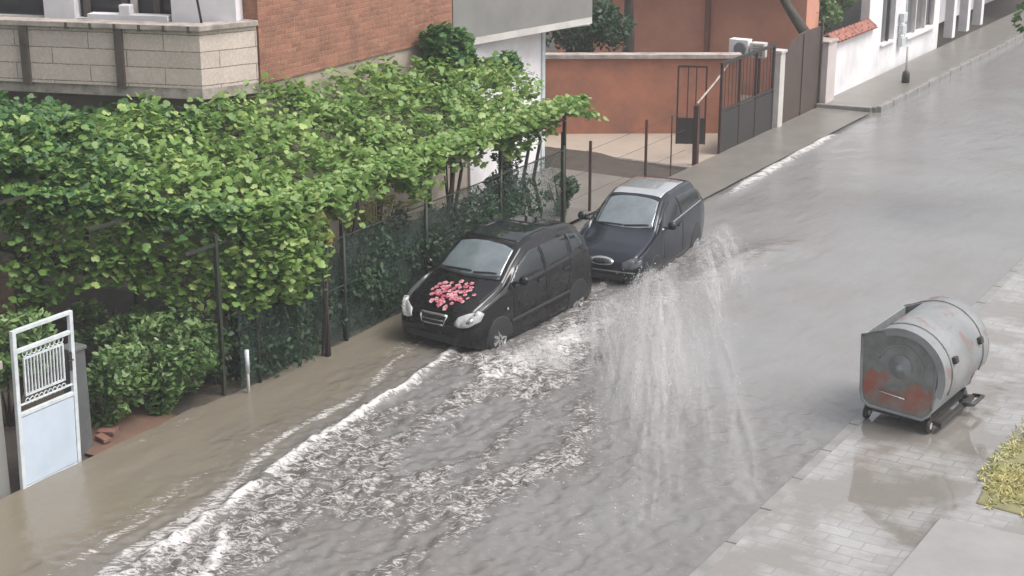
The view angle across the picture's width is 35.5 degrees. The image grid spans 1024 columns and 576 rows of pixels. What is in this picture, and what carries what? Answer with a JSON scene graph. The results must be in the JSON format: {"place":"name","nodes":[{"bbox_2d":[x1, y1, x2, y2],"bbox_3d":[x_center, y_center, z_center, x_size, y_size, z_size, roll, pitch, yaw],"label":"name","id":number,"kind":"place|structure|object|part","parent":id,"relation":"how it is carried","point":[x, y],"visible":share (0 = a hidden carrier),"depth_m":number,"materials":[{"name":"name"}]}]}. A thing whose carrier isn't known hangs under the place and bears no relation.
{"place":"outdoors","nodes":[
{"label":"outdoors","id":0,"kind":"place"},
{"bbox_2d":[271,336,302,356],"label":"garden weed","id":1,"kind":"object","parent":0,"point":[293,346],"visible":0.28,"depth_m":23.70,"materials":[{"name":"green plant"}]},
{"bbox_2d":[0,146,682,493],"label":"garden ground","id":2,"kind":"structure","parent":0,"point":[208,391],"depth_m":25.05,"materials":[{"name":"soil"}]},
{"bbox_2d":[0,361,10,498],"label":"gate pillar","id":3,"kind":"structure","parent":2,"relation":"on","point":[4,484],"depth_m":19.31,"materials":[{"name":"stone"}]},
{"bbox_2d":[0,251,15,332],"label":"brick pillar","id":4,"kind":"structure","parent":2,"relation":"on","point":[6,292],"depth_m":24.47,"materials":[{"name":"brick"}]},
{"bbox_2d":[0,307,58,426],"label":"rose bush","id":5,"kind":"object","parent":2,"relation":"on","point":[23,338],"visible":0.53,"depth_m":20.85,"materials":[{"name":"green plant"}]},
{"bbox_2d":[57,342,92,456],"bbox_3d":[-5.557,1.465,20.442,0.260,1.545,0.260,11,21,30],"label":"gate post","id":6,"kind":"object","parent":2,"relation":"on","point":[86,441],"visible":0.51,"depth_m":20.34,"materials":[{"name":"concrete"}]},
{"bbox_2d":[11,267,188,333],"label":"garden wall","id":7,"kind":"structure","parent":2,"relation":"on","point":[122,299],"depth_m":24.77,"materials":[{"name":"grey concrete"}]},
{"bbox_2d":[72,296,137,349],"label":"rose bush","id":8,"kind":"object","parent":2,"relation":"on","point":[92,317],"visible":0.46,"depth_m":22.87,"materials":[{"name":"green plant"}]},
{"bbox_2d":[0,95,236,275],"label":"grapevine","id":9,"kind":"object","parent":2,"relation":"on","point":[16,173],"visible":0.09,"depth_m":25.49,"materials":[{"name":"green plant"}]},
{"bbox_2d":[0,90,253,359],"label":"grapevine","id":10,"kind":"object","parent":2,"relation":"on","point":[16,108],"visible":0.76,"depth_m":21.83,"materials":[{"name":"green plant"}]},
{"bbox_2d":[85,402,175,454],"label":"red soil","id":11,"kind":"structure","parent":2,"relation":"on","point":[135,421],"depth_m":21.26,"materials":[{"name":"brown soil"}]},
{"bbox_2d":[95,433,110,443],"bbox_3d":[-5.314,1.949,20.775,0.220,0.069,0.114,17,24,42],"label":"loose brick","id":12,"kind":"object","parent":11,"relation":"on","point":[103,438],"visible":1,"depth_m":20.73,"materials":[{"name":"red brick"}]},
{"bbox_2d":[97,428,115,435],"bbox_3d":[-5.308,1.883,20.947,0.220,0.069,0.114,2,18,5],"label":"loose brick","id":13,"kind":"object","parent":11,"relation":"on","point":[109,431],"visible":1,"depth_m":20.91,"materials":[{"name":"red brick"}]},
{"bbox_2d":[86,346,130,427],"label":"rose bush","id":14,"kind":"object","parent":11,"relation":"on","point":[105,404],"visible":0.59,"depth_m":21.12,"materials":[{"name":"green plant"}]},
{"bbox_2d":[101,423,118,430],"bbox_3d":[-5.307,1.848,21.119,0.220,0.069,0.114,8,20,23],"label":"loose brick","id":15,"kind":"object","parent":11,"relation":"on","point":[114,426],"visible":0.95,"depth_m":21.09,"materials":[{"name":"red brick"}]},
{"bbox_2d":[88,304,194,383],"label":"rose bush","id":16,"kind":"object","parent":2,"relation":"on","point":[105,334],"visible":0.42,"depth_m":22.28,"materials":[{"name":"green plant"}]},
{"bbox_2d":[88,297,219,415],"bbox_3d":[-4.734,1.030,21.665,1.218,1.438,2.288,11,21,30],"label":"rose bush","id":17,"kind":"object","parent":2,"relation":"on","point":[175,372],"visible":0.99,"depth_m":21.50,"materials":[{"name":"green plant"}]},
{"bbox_2d":[0,88,338,375],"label":"grapevine","id":18,"kind":"object","parent":2,"relation":"on","point":[273,213],"visible":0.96,"depth_m":22.10,"materials":[{"name":"green plant"}]},
{"bbox_2d":[183,311,254,384],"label":"rose bush","id":19,"kind":"object","parent":2,"relation":"on","point":[214,370],"visible":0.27,"depth_m":22.63,"materials":[{"name":"green plant"}]},
{"bbox_2d":[0,68,566,395],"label":"pergola","id":20,"kind":"object","parent":2,"relation":"on","point":[216,242],"visible":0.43,"depth_m":22.24,"materials":[{"name":"black metal"}]},
{"bbox_2d":[0,0,591,275],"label":"brick house","id":21,"kind":"structure","parent":2,"relation":"on","point":[79,54],"depth_m":26.57,"materials":[{"name":"red brick"}]},
{"bbox_2d":[0,0,43,14],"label":"window","id":22,"kind":"structure","parent":21,"relation":"in","point":[29,7],"depth_m":26.93,"materials":[{"name":"grey glass"}]},
{"bbox_2d":[83,0,90,16],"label":"window frame","id":23,"kind":"structure","parent":21,"relation":"in","point":[86,3],"depth_m":26.60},
{"bbox_2d":[80,0,171,15],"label":"window","id":24,"kind":"structure","parent":21,"relation":"in","point":[144,6],"depth_m":26.54,"materials":[{"name":"white glass"}]},
{"bbox_2d":[130,0,138,12],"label":"window frame","id":25,"kind":"structure","parent":21,"relation":"in","point":[135,2],"depth_m":26.41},
{"bbox_2d":[153,0,160,13],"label":"window frame","id":26,"kind":"structure","parent":21,"relation":"in","point":[156,3],"depth_m":26.34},
{"bbox_2d":[137,71,455,330],"bbox_3d":[-3.386,-1.275,25.049,4.042,3.639,4.008,11,21,30],"label":"grapevine","id":27,"kind":"object","parent":2,"relation":"on","point":[363,176],"visible":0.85,"depth_m":24.60,"materials":[{"name":"green plant"}]},
{"bbox_2d":[309,211,334,356],"bbox_3d":[-2.799,-0.013,23.441,0.315,2.317,0.652,5,19,16],"label":"wooden post","id":28,"kind":"object","parent":2,"relation":"on","point":[326,348],"visible":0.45,"depth_m":23.57,"materials":[{"name":"brown wood"}]},
{"bbox_2d":[344,187,413,257],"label":"shrub","id":29,"kind":"object","parent":2,"relation":"on","point":[362,216],"visible":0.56,"depth_m":27.69,"materials":[{"name":"green plant"}]},
{"bbox_2d":[322,209,453,327],"bbox_3d":[-1.958,-0.399,25.610,1.013,1.803,3.264,11,21,30],"label":"climbing shrub","id":30,"kind":"object","parent":2,"relation":"on","point":[385,285],"visible":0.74,"depth_m":25.11,"materials":[{"name":"green plant"}]},
{"bbox_2d":[269,53,538,244],"bbox_3d":[-1.873,-2.009,27.480,3.991,3.542,3.734,11,21,30],"label":"grapevine","id":31,"kind":"object","parent":2,"relation":"on","point":[472,136],"visible":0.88,"depth_m":26.97,"materials":[{"name":"green plant"}]},
{"bbox_2d":[417,21,481,216],"bbox_3d":[-1.139,-3.171,30.555,0.938,3.959,1.570,11,21,30],"label":"leafy shrub","id":32,"kind":"object","parent":2,"relation":"on","point":[434,37],"visible":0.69,"depth_m":29.74,"materials":[{"name":"green plant"}]},
{"bbox_2d":[375,43,608,217],"bbox_3d":[-0.509,-2.662,29.478,4.138,3.558,3.112,11,21,30],"label":"grapevine","id":33,"kind":"object","parent":2,"relation":"on","point":[542,113],"visible":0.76,"depth_m":29.05,"materials":[{"name":"green plant"}]},
{"bbox_2d":[486,50,523,177],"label":"leafy shrub","id":34,"kind":"object","parent":2,"relation":"on","point":[513,58],"visible":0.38,"depth_m":31.20,"materials":[{"name":"green plant"}]},
{"bbox_2d":[490,148,523,191],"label":"flowering shrub","id":35,"kind":"object","parent":2,"relation":"on","point":[508,165],"visible":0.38,"depth_m":30.06,"materials":[{"name":"green plant"}]},
{"bbox_2d":[544,172,580,215],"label":"garden shrub","id":36,"kind":"object","parent":2,"relation":"on","point":[571,190],"visible":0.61,"depth_m":30.84,"materials":[{"name":"green plant"}]},
{"bbox_2d":[560,111,685,220],"bbox_3d":[2.338,-2.660,32.311,0.052,2.000,5.430,11,21,30],"label":"wire fence","id":37,"kind":"object","parent":2,"relation":"on","point":[590,164],"visible":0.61,"depth_m":31.43,"materials":[{"name":"metal"}]},
{"bbox_2d":[615,157,689,169],"bbox_3d":[1.968,-2.910,36.094,4.353,0.150,0.120,10,20,28],"label":"courtyard edging","id":38,"kind":"object","parent":2,"relation":"on","point":[674,166],"visible":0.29,"depth_m":35.29,"materials":[{"name":"concrete"}]},
{"bbox_2d":[0,38,1023,575],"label":"flood water","id":39,"kind":"structure","parent":0,"point":[386,448],"depth_m":21.66,"materials":[{"name":"liquid"}]},
{"bbox_2d":[244,349,249,392],"bbox_3d":[-3.693,1.238,22.376,0.059,0.790,0.059,3,18,8],"label":"white pole","id":40,"kind":"object","parent":39,"relation":"in","point":[247,363],"visible":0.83,"depth_m":22.32,"materials":[{"name":"metal"}]},
{"bbox_2d":[499,330,594,382],"bbox_3d":[0.255,0.939,23.215,1.675,0.572,1.881,-12,22,-34],"label":"water spray","id":41,"kind":"object","parent":39,"relation":"on","point":[539,336],"visible":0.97,"depth_m":23.56,"materials":[{"name":"white liquid"}]},
{"bbox_2d":[548,284,703,404],"bbox_3d":[1.749,0.558,23.708,2.192,0.981,5.179,1,18,4],"label":"water spray","id":42,"kind":"object","parent":39,"relation":"on","point":[586,310],"visible":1,"depth_m":24.54,"materials":[{"name":"white liquid"}]},
{"bbox_2d":[563,263,690,482],"bbox_3d":[1.848,0.565,22.857,1.662,1.455,9.150,3,18,10],"label":"water spray","id":43,"kind":"object","parent":39,"relation":"on","point":[634,319],"visible":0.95,"depth_m":24.18,"materials":[{"name":"grey liquid"}]},
{"bbox_2d":[540,260,804,544],"bbox_3d":[2.414,0.989,21.450,2.981,1.536,12.446,3,18,8],"label":"water spray","id":44,"kind":"object","parent":39,"relation":"on","point":[640,284],"visible":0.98,"depth_m":23.31,"materials":[{"name":"liquid"}]},
{"bbox_2d":[684,218,765,371],"bbox_3d":[3.239,-0.183,26.141,1.466,0.912,7.226,4,18,13],"label":"water spray","id":45,"kind":"object","parent":39,"relation":"on","point":[705,241],"visible":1,"depth_m":27.91,"materials":[{"name":"liquid"}]},
{"bbox_2d":[453,167,631,222],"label":"garden path","id":46,"kind":"structure","parent":0,"point":[579,204],"depth_m":32.81,"materials":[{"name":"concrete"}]},
{"bbox_2d":[545,94,812,166],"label":"courtyard paving","id":47,"kind":"structure","parent":0,"point":[658,151],"depth_m":37.20,"materials":[{"name":"beige tile"}]},
{"bbox_2d":[546,0,637,52],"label":"leafy tree","id":48,"kind":"object","parent":47,"relation":"on","point":[608,27],"visible":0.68,"depth_m":38.84,"materials":[{"name":"green plant"}]},
{"bbox_2d":[622,0,634,51],"bbox_3d":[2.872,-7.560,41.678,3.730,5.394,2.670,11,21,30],"label":"drainpipe","id":49,"kind":"object","parent":47,"relation":"on","point":[629,43],"visible":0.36,"depth_m":41.89,"materials":[{"name":"grey metal"}]},
{"bbox_2d":[545,52,741,133],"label":"courtyard wall","id":50,"kind":"structure","parent":47,"relation":"on","point":[629,92],"depth_m":38.08,"materials":[{"name":"paint"}]},
{"bbox_2d":[556,0,819,95],"bbox_3d":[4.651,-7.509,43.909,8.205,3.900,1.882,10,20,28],"label":"orange house","id":51,"kind":"structure","parent":47,"relation":"on","point":[688,25],"depth_m":42.90,"materials":[{"name":"brown paint"}]},
{"bbox_2d":[692,64,728,164],"bbox_3d":[4.466,-3.854,35.719,0.111,2.058,1.763,10,21,29],"label":"gate post","id":52,"kind":"object","parent":47,"relation":"on","point":[696,134],"visible":0.89,"depth_m":35.11,"materials":[{"name":"metal"}]},
{"bbox_2d":[675,65,707,144],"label":"iron gate","id":53,"kind":"structure","parent":52,"relation":"attached to","point":[684,136],"depth_m":35.58,"materials":[{"name":"black metal"}]},
{"bbox_2d":[717,43,775,153],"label":"driveway gate","id":54,"kind":"structure","parent":52,"relation":"attached to","point":[740,122],"depth_m":37.17,"materials":[{"name":"metal"}]},
{"bbox_2d":[729,37,751,98],"bbox_3d":[5.536,-4.987,39.109,0.500,2.210,0.290,11,21,30],"label":"air conditioner","id":55,"kind":"object","parent":47,"relation":"on","point":[742,45],"visible":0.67,"depth_m":38.70,"materials":[{"name":"metal"}]},
{"bbox_2d":[750,41,767,97],"bbox_3d":[5.951,-4.888,38.885,0.360,2.160,0.274,8,20,24],"label":"air conditioner","id":56,"kind":"object","parent":47,"relation":"on","point":[755,45],"visible":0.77,"depth_m":38.55,"materials":[{"name":"metal"}]},
{"bbox_2d":[772,48,787,127],"bbox_3d":[6.433,-4.794,38.739,0.260,1.950,0.360,11,21,30],"label":"white gate post","id":57,"kind":"object","parent":47,"relation":"on","point":[778,88],"visible":0.93,"depth_m":38.62,"materials":[{"name":"white paint"}]},
{"bbox_2d":[780,0,808,33],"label":"drainpipe","id":58,"kind":"object","parent":47,"relation":"on","point":[798,22],"visible":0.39,"depth_m":40.90,"materials":[{"name":"grey metal"}]},
{"bbox_2d":[782,19,823,123],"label":"arched gate","id":59,"kind":"structure","parent":47,"relation":"on","point":[802,76],"depth_m":40.17,"materials":[{"name":"metal"}]},
{"bbox_2d":[819,37,838,103],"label":"gate pillar","id":60,"kind":"structure","parent":47,"relation":"on","point":[828,67],"depth_m":41.21,"materials":[{"name":"paint"}]},
{"bbox_2d":[817,0,856,35],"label":"leafy tree","id":61,"kind":"object","parent":47,"relation":"on","point":[831,8],"visible":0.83,"depth_m":43.04,"materials":[{"name":"green plant"}]},
{"bbox_2d":[823,18,878,95],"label":"tiled white wall","id":62,"kind":"structure","parent":47,"relation":"on","point":[853,54],"depth_m":43.08,"materials":[{"name":"paint"}]},
{"bbox_2d":[860,0,992,78],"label":"white house","id":63,"kind":"structure","parent":47,"relation":"on","point":[903,25],"depth_m":47.61,"materials":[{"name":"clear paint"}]},
{"bbox_2d":[880,0,891,41],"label":"window","id":64,"kind":"structure","parent":63,"relation":"in","point":[884,13],"depth_m":45.74,"materials":[{"name":"grey glass"}]},
{"bbox_2d":[885,0,890,40],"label":"window frame","id":65,"kind":"structure","parent":63,"relation":"in","point":[888,1],"depth_m":45.61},
{"bbox_2d":[904,0,907,35],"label":"window frame","id":66,"kind":"structure","parent":63,"relation":"in","point":[907,0],"depth_m":46.82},
{"bbox_2d":[911,0,917,32],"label":"window frame","id":67,"kind":"structure","parent":63,"relation":"in","point":[915,1],"depth_m":47.67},
{"bbox_2d":[906,0,929,33],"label":"window","id":68,"kind":"structure","parent":63,"relation":"in","point":[910,2],"depth_m":48.35,"materials":[{"name":"grey glass"}]},
{"bbox_2d":[921,0,926,28],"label":"window frame","id":69,"kind":"structure","parent":63,"relation":"in","point":[924,1],"depth_m":48.45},
{"bbox_2d":[930,0,935,24],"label":"window frame","id":70,"kind":"structure","parent":63,"relation":"in","point":[933,1],"depth_m":49.18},
{"bbox_2d":[572,107,868,227],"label":"pavement","id":71,"kind":"structure","parent":0,"point":[718,172],"depth_m":36.54,"materials":[{"name":"concrete"}]},
{"bbox_2d":[9,310,81,489],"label":"garden gate","id":72,"kind":"structure","parent":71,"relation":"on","point":[48,438],"depth_m":19.60,"materials":[{"name":"white metal"}]},
{"bbox_2d":[186,254,354,384],"bbox_3d":[-3.470,0.389,23.276,1.172,1.756,3.610,11,21,30],"label":"climbing shrub","id":73,"kind":"object","parent":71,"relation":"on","point":[281,342],"visible":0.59,"depth_m":23.13,"materials":[{"name":"green plant"}]},
{"bbox_2d":[235,145,566,388],"bbox_3d":[-1.411,-0.537,26.063,0.108,1.900,9.200,11,21,30],"label":"netted fence","id":74,"kind":"object","parent":71,"relation":"on","point":[424,213],"visible":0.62,"depth_m":25.20,"materials":[{"name":"black metal"}]},
{"bbox_2d":[432,169,547,256],"bbox_3d":[-0.453,-1.154,27.916,0.945,1.813,3.648,11,21,30],"label":"climbing shrub","id":75,"kind":"object","parent":71,"relation":"on","point":[492,207],"visible":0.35,"depth_m":27.70,"materials":[{"name":"green plant"}]},
{"bbox_2d":[545,0,1023,52],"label":"ground","id":76,"kind":"structure","parent":0,"point":[995,10],"depth_m":59.05,"materials":[{"name":"grey concrete"}]},
{"bbox_2d":[689,257,1023,575],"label":"kerb","id":77,"kind":"structure","parent":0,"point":[749,524],"depth_m":19.53,"materials":[{"name":"concrete"}]},
{"bbox_2d":[704,266,1023,575],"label":"pavement","id":78,"kind":"structure","parent":0,"point":[877,494],"depth_m":19.36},
{"bbox_2d":[859,296,988,432],"bbox_3d":[5.545,0.999,21.441,1.279,1.426,1.616,12,22,33],"label":"waste container","id":79,"kind":"object","parent":78,"relation":"on","point":[923,361],"visible":1,"depth_m":20.99,"materials":[{"name":"metal"}]},
{"bbox_2d":[892,518,1023,575],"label":"concrete slab","id":80,"kind":"structure","parent":78,"relation":"on","point":[945,547],"depth_m":17.62,"materials":[{"name":"grey concrete"}]},
{"bbox_2d":[976,439,1023,514],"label":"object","id":81,"kind":"structure","parent":78,"relation":"on","point":[1017,509],"depth_m":19.09,"materials":[{"name":"green plant"}]},
{"bbox_2d":[974,416,1023,517],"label":"grass","id":82,"kind":"structure","parent":81,"relation":"on","point":[1009,473],"depth_m":19.52,"materials":[{"name":"plant"}]},
{"bbox_2d":[826,9,1023,112],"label":"pavement","id":83,"kind":"structure","parent":0,"point":[874,92],"depth_m":46.68,"materials":[{"name":"concrete"}]},
{"bbox_2d":[901,47,909,82],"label":"street bollard","id":84,"kind":"object","parent":83,"relation":"on","point":[905,76],"visible":1,"depth_m":43.98,"materials":[{"name":"black metal"}]},
{"bbox_2d":[816,31,1023,113],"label":"kerb","id":85,"kind":"structure","parent":83,"relation":"on","point":[900,98],"depth_m":44.07,"materials":[{"name":"concrete"}]},
{"bbox_2d":[1011,1,1023,32],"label":"leafy tree","id":86,"kind":"object","parent":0,"point":[1016,17],"visible":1,"depth_m":29.91,"materials":[{"name":"green plant"}]},
{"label":"road","id":87,"kind":"structure","parent":0,"visible":0},
{"bbox_2d":[401,215,592,349],"bbox_3d":[-0.230,-0.122,25.298,1.972,1.581,3.469,12,21,32],"label":"black car","id":88,"kind":"object","parent":87,"relation":"on","point":[496,283],"visible":1,"depth_m":24.63,"materials":[{"name":"paint"}]},
{"bbox_3d":[0.184,-0.352,24.577,0.146,0.358,0.913,12,21,32],"label":"side window","id":89,"kind":"part","parent":88,"relation":"part of","materials":[{"name":"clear glass"}]},
{"bbox_3d":[0.680,-0.588,25.271,0.143,0.344,0.703,12,21,32],"label":"side window","id":90,"kind":"part","parent":88,"relation":"part of","materials":[{"name":"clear glass"}]},
{"bbox_3d":[1.006,-0.762,25.736,0.138,0.290,0.371,12,21,32],"label":"side window","id":91,"kind":"part","parent":88,"relation":"part of","materials":[{"name":"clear glass"}]},
{"bbox_2d":[578,176,703,283],"bbox_3d":[2.239,-1.052,28.540,1.836,1.419,3.582,8,20,23],"label":"dark blue car","id":92,"kind":"object","parent":87,"relation":"on","point":[633,225],"visible":0.87,"depth_m":27.92,"materials":[{"name":"blue paint"}]},
{"bbox_3d":[2.741,-1.316,28.009,0.150,0.341,0.938,8,20,23],"label":"side window","id":93,"kind":"part","parent":92,"relation":"part of","materials":[{"name":"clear glass"}]},
{"bbox_3d":[3.198,-1.628,28.946,0.128,0.303,1.111,8,20,23],"label":"side window","id":94,"kind":"part","parent":92,"relation":"part of","materials":[{"name":"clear glass"}]}
]}

